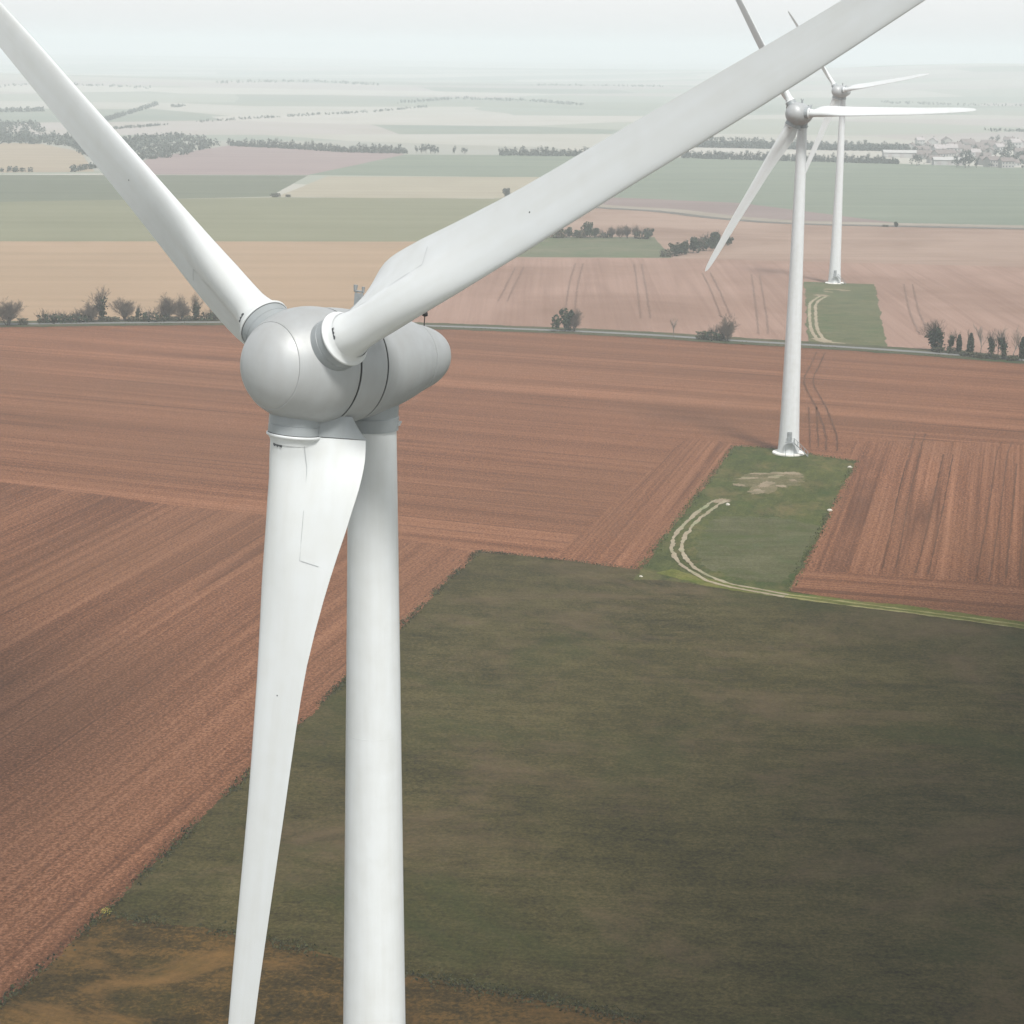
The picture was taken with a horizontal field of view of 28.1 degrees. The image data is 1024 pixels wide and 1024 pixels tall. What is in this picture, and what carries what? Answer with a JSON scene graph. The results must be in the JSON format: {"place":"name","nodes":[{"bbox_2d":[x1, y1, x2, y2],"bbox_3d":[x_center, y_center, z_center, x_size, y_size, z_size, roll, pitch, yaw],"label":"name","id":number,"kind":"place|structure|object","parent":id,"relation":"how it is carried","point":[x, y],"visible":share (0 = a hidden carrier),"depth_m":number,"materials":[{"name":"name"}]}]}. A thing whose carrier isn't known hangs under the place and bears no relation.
{"place":"outdoors","nodes":[
{"label":"outdoors","id":0,"kind":"place"},
{"bbox_2d":[0,143,94,172],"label":"pale field","id":1,"kind":"structure","parent":0,"point":[41,158],"depth_m":1659.01,"materials":[{"name":"soil"}]},
{"bbox_2d":[0,175,307,201],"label":"green field","id":2,"kind":"structure","parent":0,"point":[16,188],"depth_m":1344.67,"materials":[{"name":"plant"}]},
{"bbox_2d":[0,241,414,320],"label":"drilled field","id":3,"kind":"structure","parent":0,"point":[57,276],"depth_m":844.03,"materials":[{"name":"beige soil"}]},
{"bbox_2d":[0,482,475,1002],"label":"ploughed field","id":4,"kind":"structure","parent":0,"point":[129,638],"depth_m":304.16,"materials":[{"name":"soil"}]},
{"bbox_2d":[0,549,636,1010],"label":"grass margin","id":5,"kind":"object","parent":4,"relation":"on","point":[244,775],"depth_m":244.56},
{"bbox_2d":[0,197,499,241],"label":"green field","id":6,"kind":"structure","parent":0,"point":[300,219],"depth_m":1105.94,"materials":[{"name":"plant"}]},
{"bbox_2d":[143,146,403,174],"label":"lilac field","id":7,"kind":"structure","parent":0,"point":[232,160],"depth_m":1650.70,"materials":[{"name":"plant"}]},
{"bbox_2d":[0,913,659,1023],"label":"rough grass","id":8,"kind":"structure","parent":0,"point":[112,970],"depth_m":204.10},
{"bbox_2d":[279,176,538,197],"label":"stubble strip","id":9,"kind":"object","parent":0,"point":[401,187],"visible":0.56,"depth_m":1370.06,"materials":[{"name":"plant"}]},
{"bbox_2d":[0,325,1023,715],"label":"ploughed field","id":10,"kind":"structure","parent":0,"point":[542,445],"depth_m":524.76,"materials":[{"name":"soil"}]},
{"bbox_2d":[85,322,1011,360],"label":"grass margin","id":11,"kind":"object","parent":10,"relation":"on","point":[621,335],"depth_m":672.58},
{"bbox_2d":[633,446,854,590],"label":"grass pad","id":12,"kind":"object","parent":10,"relation":"on","point":[808,500],"depth_m":429.17,"materials":[{"name":"plant"}]},
{"bbox_2d":[634,445,858,590],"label":"grass margin","id":13,"kind":"object","parent":12,"relation":"on","point":[697,493],"depth_m":411.21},
{"bbox_2d":[695,516,819,582],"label":"grass","id":14,"kind":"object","parent":12,"relation":"on","point":[763,549],"visible":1,"depth_m":389.64,"materials":[{"name":"plant"}]},
{"bbox_2d":[734,472,804,493],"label":"bare patch","id":15,"kind":"object","parent":12,"relation":"on","point":[756,482],"visible":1,"depth_m":447.46,"materials":[{"name":"beige soil"}]},
{"bbox_2d":[761,472,803,480],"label":"bare patch","id":16,"kind":"object","parent":12,"relation":"on","point":[786,477],"visible":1,"depth_m":453.83,"materials":[{"name":"beige soil"}]},
{"bbox_2d":[705,0,975,455],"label":"wind turbine","id":17,"kind":"object","parent":12,"relation":"on","point":[799,116],"visible":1,"depth_m":466.80,"materials":[{"name":"paint"}]},
{"bbox_2d":[803,352,827,449],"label":"wheel rut","id":18,"kind":"structure","parent":10,"relation":"on","point":[818,412],"depth_m":546.12,"materials":[{"name":"soil"}]},
{"bbox_2d":[812,352,837,450],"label":"wheel rut","id":19,"kind":"structure","parent":10,"relation":"in","point":[829,415],"depth_m":544.76,"materials":[{"name":"soil"}]},
{"bbox_2d":[0,51,1023,227],"bbox_3d":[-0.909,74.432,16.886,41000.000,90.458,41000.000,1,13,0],"label":"ground","id":20,"kind":"structure","parent":0,"point":[480,126],"depth_m":3736.96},
{"bbox_2d":[0,298,26,324],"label":"bare tree","id":21,"kind":"object","parent":20,"relation":"on","point":[10,311],"visible":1,"depth_m":677.31,"materials":[{"name":"grey plant"}]},
{"bbox_2d":[0,166,32,171],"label":"woodland","id":22,"kind":"object","parent":20,"relation":"on","point":[14,169],"visible":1,"depth_m":1483.20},
{"bbox_2d":[0,106,44,111],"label":"hedgerow","id":23,"kind":"object","parent":20,"relation":"on","point":[20,109],"visible":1,"depth_m":2758.55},
{"bbox_2d":[0,119,45,132],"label":"woodland","id":24,"kind":"object","parent":20,"relation":"on","point":[31,124],"visible":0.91,"depth_m":2210.57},
{"bbox_2d":[0,130,87,155],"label":"woodland","id":25,"kind":"object","parent":20,"relation":"on","point":[28,137],"visible":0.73,"depth_m":1912.20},
{"bbox_2d":[33,309,61,323],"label":"bare shrub","id":26,"kind":"object","parent":20,"relation":"on","point":[50,316],"visible":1,"depth_m":686.00,"materials":[{"name":"grey plant"}]},
{"bbox_2d":[52,310,71,322],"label":"bare shrub","id":27,"kind":"object","parent":20,"relation":"on","point":[56,320],"visible":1,"depth_m":687.64,"materials":[{"name":"grey plant"}]},
{"bbox_2d":[58,310,82,322],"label":"bare shrub","id":28,"kind":"object","parent":20,"relation":"on","point":[72,316],"visible":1,"depth_m":687.96,"materials":[{"name":"grey plant"}]},
{"bbox_2d":[0,82,150,87],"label":"hedgerow","id":29,"kind":"object","parent":20,"relation":"on","point":[75,84],"visible":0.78,"depth_m":4066.66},
{"bbox_2d":[70,308,91,322],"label":"bare shrub","id":30,"kind":"object","parent":20,"relation":"on","point":[83,317],"visible":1,"depth_m":688.26,"materials":[{"name":"grey plant"}]},
{"bbox_2d":[69,162,96,171],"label":"woodland","id":31,"kind":"object","parent":20,"relation":"on","point":[80,167],"visible":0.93,"depth_m":1510.66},
{"bbox_2d":[77,299,102,321],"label":"bare tree","id":32,"kind":"object","parent":20,"relation":"on","point":[93,312],"visible":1,"depth_m":689.89,"materials":[{"name":"grey plant"}]},
{"bbox_2d":[90,285,109,320],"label":"ivy clad tree","id":33,"kind":"object","parent":20,"relation":"on","point":[100,304],"visible":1,"depth_m":690.56,"materials":[{"name":"green plant"}]},
{"bbox_2d":[106,297,136,320],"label":"bare tree","id":34,"kind":"object","parent":20,"relation":"on","point":[125,309],"visible":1,"depth_m":692.49,"materials":[{"name":"grey plant"}]},
{"bbox_2d":[104,101,158,120],"bbox_3d":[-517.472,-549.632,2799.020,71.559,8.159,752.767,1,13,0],"label":"hedgerow","id":35,"kind":"object","parent":20,"relation":"on","point":[122,113],"visible":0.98,"depth_m":2720.23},
{"bbox_2d":[113,123,167,128],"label":"hedgerow","id":36,"kind":"object","parent":20,"relation":"on","point":[138,126],"visible":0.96,"depth_m":2290.07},
{"bbox_2d":[68,131,219,159],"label":"woodland","id":37,"kind":"object","parent":20,"relation":"on","point":[167,147],"visible":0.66,"depth_m":1849.64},
{"bbox_2d":[139,306,168,321],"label":"bare shrub","id":38,"kind":"object","parent":20,"relation":"on","point":[148,313],"visible":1,"depth_m":693.45,"materials":[{"name":"grey plant"}]},
{"bbox_2d":[154,292,180,316],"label":"bare tree","id":39,"kind":"object","parent":20,"relation":"on","point":[165,307],"visible":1,"depth_m":693.55,"materials":[{"name":"grey plant"}]},
{"bbox_2d":[169,293,191,320],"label":"bare tree","id":40,"kind":"object","parent":20,"relation":"on","point":[180,310],"visible":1,"depth_m":694.56,"materials":[{"name":"grey plant"}]},
{"bbox_2d":[190,292,202,320],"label":"ivy clad tree","id":41,"kind":"object","parent":20,"relation":"on","point":[195,309],"visible":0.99,"depth_m":695.79,"materials":[{"name":"green plant"}]},
{"bbox_2d":[195,308,215,320],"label":"bare shrub","id":42,"kind":"object","parent":20,"relation":"on","point":[207,316],"visible":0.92,"depth_m":696.36,"materials":[{"name":"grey plant"}]},
{"bbox_2d":[216,79,378,84],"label":"hedgerow","id":43,"kind":"object","parent":20,"relation":"on","point":[270,80],"visible":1,"depth_m":4643.61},
{"bbox_2d":[196,104,427,121],"bbox_3d":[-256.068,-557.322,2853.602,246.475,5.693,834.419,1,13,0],"label":"hedgerow","id":44,"kind":"object","parent":20,"relation":"on","point":[346,112],"visible":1,"depth_m":2777.01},
{"bbox_2d":[229,142,407,153],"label":"hedgerow","id":45,"kind":"object","parent":20,"relation":"on","point":[299,147],"visible":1,"depth_m":1833.52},
{"bbox_2d":[0,0,924,1023],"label":"wind turbine","id":46,"kind":"object","parent":20,"relation":"on","point":[330,390],"visible":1,"depth_m":89.67,"materials":[{"name":"paint"}]},
{"bbox_2d":[397,96,583,104],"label":"hedgerow","id":47,"kind":"object","parent":20,"relation":"on","point":[506,98],"visible":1,"depth_m":3606.89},
{"bbox_2d":[499,150,583,155],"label":"hedgerow","id":48,"kind":"object","parent":20,"relation":"on","point":[503,153],"visible":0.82,"depth_m":1787.19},
{"bbox_2d":[550,308,573,330],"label":"evergreen shrub","id":49,"kind":"object","parent":20,"relation":"on","point":[565,322],"visible":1,"depth_m":679.53,"materials":[{"name":"green plant"}]},
{"bbox_2d":[570,309,583,330],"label":"bare tree","id":50,"kind":"object","parent":20,"relation":"on","point":[575,322],"visible":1,"depth_m":679.80,"materials":[{"name":"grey plant"}]},
{"bbox_2d":[580,221,593,236],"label":"evergreen shrub","id":51,"kind":"object","parent":20,"relation":"on","point":[588,229],"visible":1,"depth_m":1017.17,"materials":[{"name":"green plant"}]},
{"bbox_2d":[659,248,672,256],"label":"shrub","id":52,"kind":"object","parent":20,"relation":"on","point":[668,252],"visible":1,"depth_m":930.43,"materials":[{"name":"green plant"}]},
{"bbox_2d":[668,242,683,255],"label":"evergreen shrub","id":53,"kind":"object","parent":20,"relation":"on","point":[677,249],"visible":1,"depth_m":934.13,"materials":[{"name":"green plant"}]},
{"bbox_2d":[684,236,702,252],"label":"evergreen shrub","id":54,"kind":"object","parent":20,"relation":"on","point":[694,245],"visible":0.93,"depth_m":948.43,"materials":[{"name":"green plant"}]},
{"bbox_2d":[701,238,715,250],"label":"evergreen shrub","id":55,"kind":"object","parent":20,"relation":"on","point":[711,245],"visible":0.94,"depth_m":960.71,"materials":[{"name":"green plant"}]},
{"bbox_2d":[703,325,723,340],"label":"bare shrub","id":56,"kind":"object","parent":20,"relation":"on","point":[708,334],"visible":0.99,"depth_m":664.32,"materials":[{"name":"grey plant"}]},
{"bbox_2d":[710,231,720,244],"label":"evergreen shrub","id":57,"kind":"object","parent":20,"relation":"on","point":[715,237],"visible":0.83,"depth_m":972.04,"materials":[{"name":"green plant"}]},
{"bbox_2d":[715,313,740,340],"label":"bare tree","id":58,"kind":"object","parent":20,"relation":"on","point":[727,332],"visible":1,"depth_m":661.96,"materials":[{"name":"grey plant"}]},
{"bbox_2d":[681,153,899,163],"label":"hedgerow","id":59,"kind":"object","parent":20,"relation":"on","point":[855,160],"visible":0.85,"depth_m":1755.08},
{"bbox_2d":[696,139,909,150],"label":"hedgerow","id":60,"kind":"object","parent":20,"relation":"on","point":[766,145],"visible":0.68,"depth_m":1964.64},
{"bbox_2d":[917,319,944,350],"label":"ivy clad tree","id":61,"kind":"object","parent":20,"relation":"on","point":[932,340],"visible":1,"depth_m":645.53,"materials":[{"name":"green plant"}]},
{"bbox_2d":[927,321,947,350],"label":"ivy clad tree","id":62,"kind":"object","parent":20,"relation":"on","point":[939,332],"visible":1,"depth_m":643.80,"materials":[{"name":"green plant"}]},
{"bbox_2d":[931,157,962,164],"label":"long barn","id":63,"kind":"structure","parent":20,"relation":"on","point":[941,160],"depth_m":1717.58,"materials":[{"name":"grey tile"}]},
{"bbox_2d":[881,100,1023,105],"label":"hedgerow","id":64,"kind":"object","parent":20,"relation":"on","point":[892,102],"visible":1,"depth_m":3764.58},
{"bbox_2d":[953,329,961,352],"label":"ivy clad tree","id":65,"kind":"object","parent":20,"relation":"on","point":[959,344],"visible":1,"depth_m":640.89,"materials":[{"name":"green plant"}]},
{"bbox_2d":[966,330,974,353],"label":"ivy clad tree","id":66,"kind":"object","parent":20,"relation":"on","point":[970,346],"visible":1,"depth_m":635.76,"materials":[{"name":"green plant"}]},
{"bbox_2d":[987,332,996,357],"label":"ivy clad tree","id":67,"kind":"object","parent":20,"relation":"on","point":[992,344],"visible":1,"depth_m":631.90,"materials":[{"name":"green plant"}]},
{"bbox_2d":[994,331,1008,358],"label":"ivy clad tree","id":68,"kind":"object","parent":20,"relation":"on","point":[1002,343],"visible":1,"depth_m":630.97,"materials":[{"name":"green plant"}]},
{"bbox_2d":[1012,330,1023,359],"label":"ivy clad tree","id":69,"kind":"object","parent":20,"relation":"on","point":[1021,348],"visible":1,"depth_m":626.52,"materials":[{"name":"green plant"}]},
{"bbox_2d":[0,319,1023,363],"bbox_3d":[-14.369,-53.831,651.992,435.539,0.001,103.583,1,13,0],"label":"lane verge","id":70,"kind":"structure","parent":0,"point":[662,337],"depth_m":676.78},
{"bbox_2d":[0,321,1023,360],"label":"country lane","id":71,"kind":"structure","parent":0,"point":[544,330],"depth_m":681.19,"materials":[{"name":"asphalt"}]},
{"bbox_2d":[0,0,1023,63],"label":"sky","id":72,"kind":"structure","parent":0,"point":[938,31],"materials":[{"name":"white"}]},
{"bbox_2d":[106,552,1023,1023],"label":"grass field","id":73,"kind":"structure","parent":0,"point":[666,800],"depth_m":253.56,"materials":[{"name":"plant"}]},
{"bbox_2d":[97,909,649,1023],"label":"grass margin","id":74,"kind":"object","parent":73,"relation":"on","point":[501,992],"depth_m":205.06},
{"bbox_2d":[518,237,670,257],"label":"green field","id":75,"kind":"structure","parent":0,"point":[626,247],"depth_m":967.86,"materials":[{"name":"green plant"}]},
{"bbox_2d":[552,438,733,568],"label":"ploughed field","id":76,"kind":"structure","parent":0,"point":[628,527],"depth_m":418.65,"materials":[{"name":"soil"}]},
{"bbox_2d":[310,155,1023,224],"bbox_3d":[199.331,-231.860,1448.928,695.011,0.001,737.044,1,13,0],"label":"green field","id":77,"kind":"structure","parent":0,"point":[932,194],"depth_m":1469.19,"materials":[{"name":"plant"}]},
{"bbox_2d":[959,149,973,167],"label":"tree","id":78,"kind":"object","parent":77,"relation":"on","point":[966,157],"visible":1,"depth_m":1680.48,"materials":[{"name":"grey plant"}]},
{"bbox_2d":[983,155,999,166],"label":"village house","id":79,"kind":"structure","parent":77,"relation":"on","point":[987,160],"depth_m":1698.02,"materials":[{"name":"grey tile"}]},
{"bbox_2d":[412,258,1023,355],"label":"ploughed field","id":80,"kind":"structure","parent":0,"point":[962,299],"depth_m":782.50,"materials":[{"name":"soil"}]},
{"bbox_2d":[641,264,651,317],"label":"wheel rut","id":81,"kind":"structure","parent":80,"relation":"on","point":[649,310],"depth_m":792.77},
{"bbox_2d":[750,274,759,332],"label":"wheel rut","id":82,"kind":"structure","parent":80,"relation":"on","point":[755,302],"depth_m":756.48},
{"bbox_2d":[759,275,768,332],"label":"wheel rut","id":83,"kind":"structure","parent":80,"relation":"on","point":[765,307],"depth_m":753.87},
{"bbox_2d":[788,11,929,283],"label":"wind turbine","id":84,"kind":"object","parent":80,"relation":"on","point":[840,93],"visible":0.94,"depth_m":821.38,"materials":[{"name":"paint"}]},
{"bbox_2d":[903,284,919,332],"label":"wheel rut","id":85,"kind":"structure","parent":80,"relation":"on","point":[911,315],"depth_m":751.69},
{"bbox_2d":[669,499,784,596],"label":"farm track","id":86,"kind":"structure","parent":0,"point":[676,533],"depth_m":382.19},
{"bbox_2d":[678,500,787,594],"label":"farm track","id":87,"kind":"structure","parent":0,"point":[681,548],"depth_m":383.80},
{"bbox_2d":[603,197,893,222],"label":"lilac field","id":88,"kind":"structure","parent":0,"point":[730,208],"depth_m":1218.84,"materials":[{"name":"plant"}]},
{"bbox_2d":[514,208,1023,266],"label":"ploughed field","id":89,"kind":"structure","parent":0,"point":[760,241],"depth_m":1022.74,"materials":[{"name":"soil"}]},
{"bbox_2d":[597,207,1023,228],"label":"country lane","id":90,"kind":"structure","parent":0,"point":[678,213],"depth_m":1122.26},
{"bbox_2d":[598,204,1023,227],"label":"stubble strip","id":91,"kind":"object","parent":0,"point":[789,221],"visible":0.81,"depth_m":1132.84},
{"bbox_2d":[808,296,820,337],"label":"farm track","id":92,"kind":"structure","parent":0,"point":[809,319],"depth_m":724.44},
{"bbox_2d":[814,296,826,337],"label":"farm track","id":93,"kind":"structure","parent":0,"point":[816,320],"depth_m":721.92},
{"bbox_2d":[657,569,1023,627],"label":"track verge","id":94,"kind":"structure","parent":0,"point":[677,574],"depth_m":350.56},
{"bbox_2d":[803,282,886,345],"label":"grass pad","id":95,"kind":"object","parent":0,"point":[852,316],"depth_m":735.35,"materials":[{"name":"plant"}]},
{"bbox_2d":[882,150,916,157],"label":"long barn","id":96,"kind":"structure","parent":0,"point":[898,153],"depth_m":1832.25,"materials":[{"name":"grey tile"}]},
{"bbox_2d":[785,596,1023,628],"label":"farm track","id":97,"kind":"structure","parent":0,"point":[898,611],"depth_m":345.17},
{"bbox_2d":[788,594,1023,625],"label":"farm track","id":98,"kind":"structure","parent":0,"point":[907,609],"depth_m":346.40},
{"bbox_2d":[792,571,1023,621],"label":"ploughed field","id":99,"kind":"structure","parent":0,"point":[993,600],"depth_m":357.98,"materials":[{"name":"soil"}]},
{"bbox_2d":[803,441,1023,585],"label":"ploughed field","id":100,"kind":"structure","parent":0,"point":[855,538],"depth_m":417.66,"materials":[{"name":"soil"}]},
{"bbox_2d":[882,433,915,566],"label":"wheel rut","id":101,"kind":"structure","parent":100,"relation":"in","point":[887,544],"depth_m":431.32,"materials":[{"name":"soil"}]},
{"bbox_2d":[895,434,925,567],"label":"wheel rut","id":102,"kind":"structure","parent":100,"relation":"in","point":[906,512],"depth_m":428.11,"materials":[{"name":"soil"}]},
{"bbox_2d":[915,454,943,572],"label":"wheel rut","id":103,"kind":"structure","parent":100,"relation":"in","point":[924,538],"depth_m":417.71,"materials":[{"name":"soil"}]},
{"bbox_2d":[927,454,952,573],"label":"wheel rut","id":104,"kind":"structure","parent":100,"relation":"in","point":[928,570],"depth_m":409.82,"materials":[{"name":"soil"}]},
{"bbox_2d":[975,442,1002,580],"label":"wheel rut","id":105,"kind":"structure","parent":100,"relation":"in","point":[980,553],"depth_m":419.25,"materials":[{"name":"soil"}]},
{"bbox_2d":[988,443,1011,581],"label":"wheel rut","id":106,"kind":"structure","parent":100,"relation":"in","point":[999,514],"depth_m":416.67,"materials":[{"name":"soil"}]},
{"bbox_2d":[1005,463,1017,578],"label":"wheel rut","id":107,"kind":"structure","parent":100,"relation":"in","point":[1010,531],"depth_m":409.28,"materials":[{"name":"soil"}]},
{"bbox_2d":[1018,507,1023,579],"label":"wheel rut","id":108,"kind":"structure","parent":100,"relation":"in","point":[1020,561],"depth_m":387.60,"materials":[{"name":"soil"}]},
{"bbox_2d":[931,148,948,156],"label":"village house","id":109,"kind":"structure","parent":0,"point":[943,152],"depth_m":1793.12,"materials":[{"name":"tile"}]},
{"bbox_2d":[997,156,1015,167],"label":"village house","id":110,"kind":"structure","parent":0,"point":[1006,162],"depth_m":1686.55,"materials":[{"name":"grey tile"}]},
{"bbox_2d":[1008,137,1021,148],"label":"village house","id":111,"kind":"structure","parent":0,"point":[1017,142],"depth_m":2024.21,"materials":[{"name":"grey tile"}]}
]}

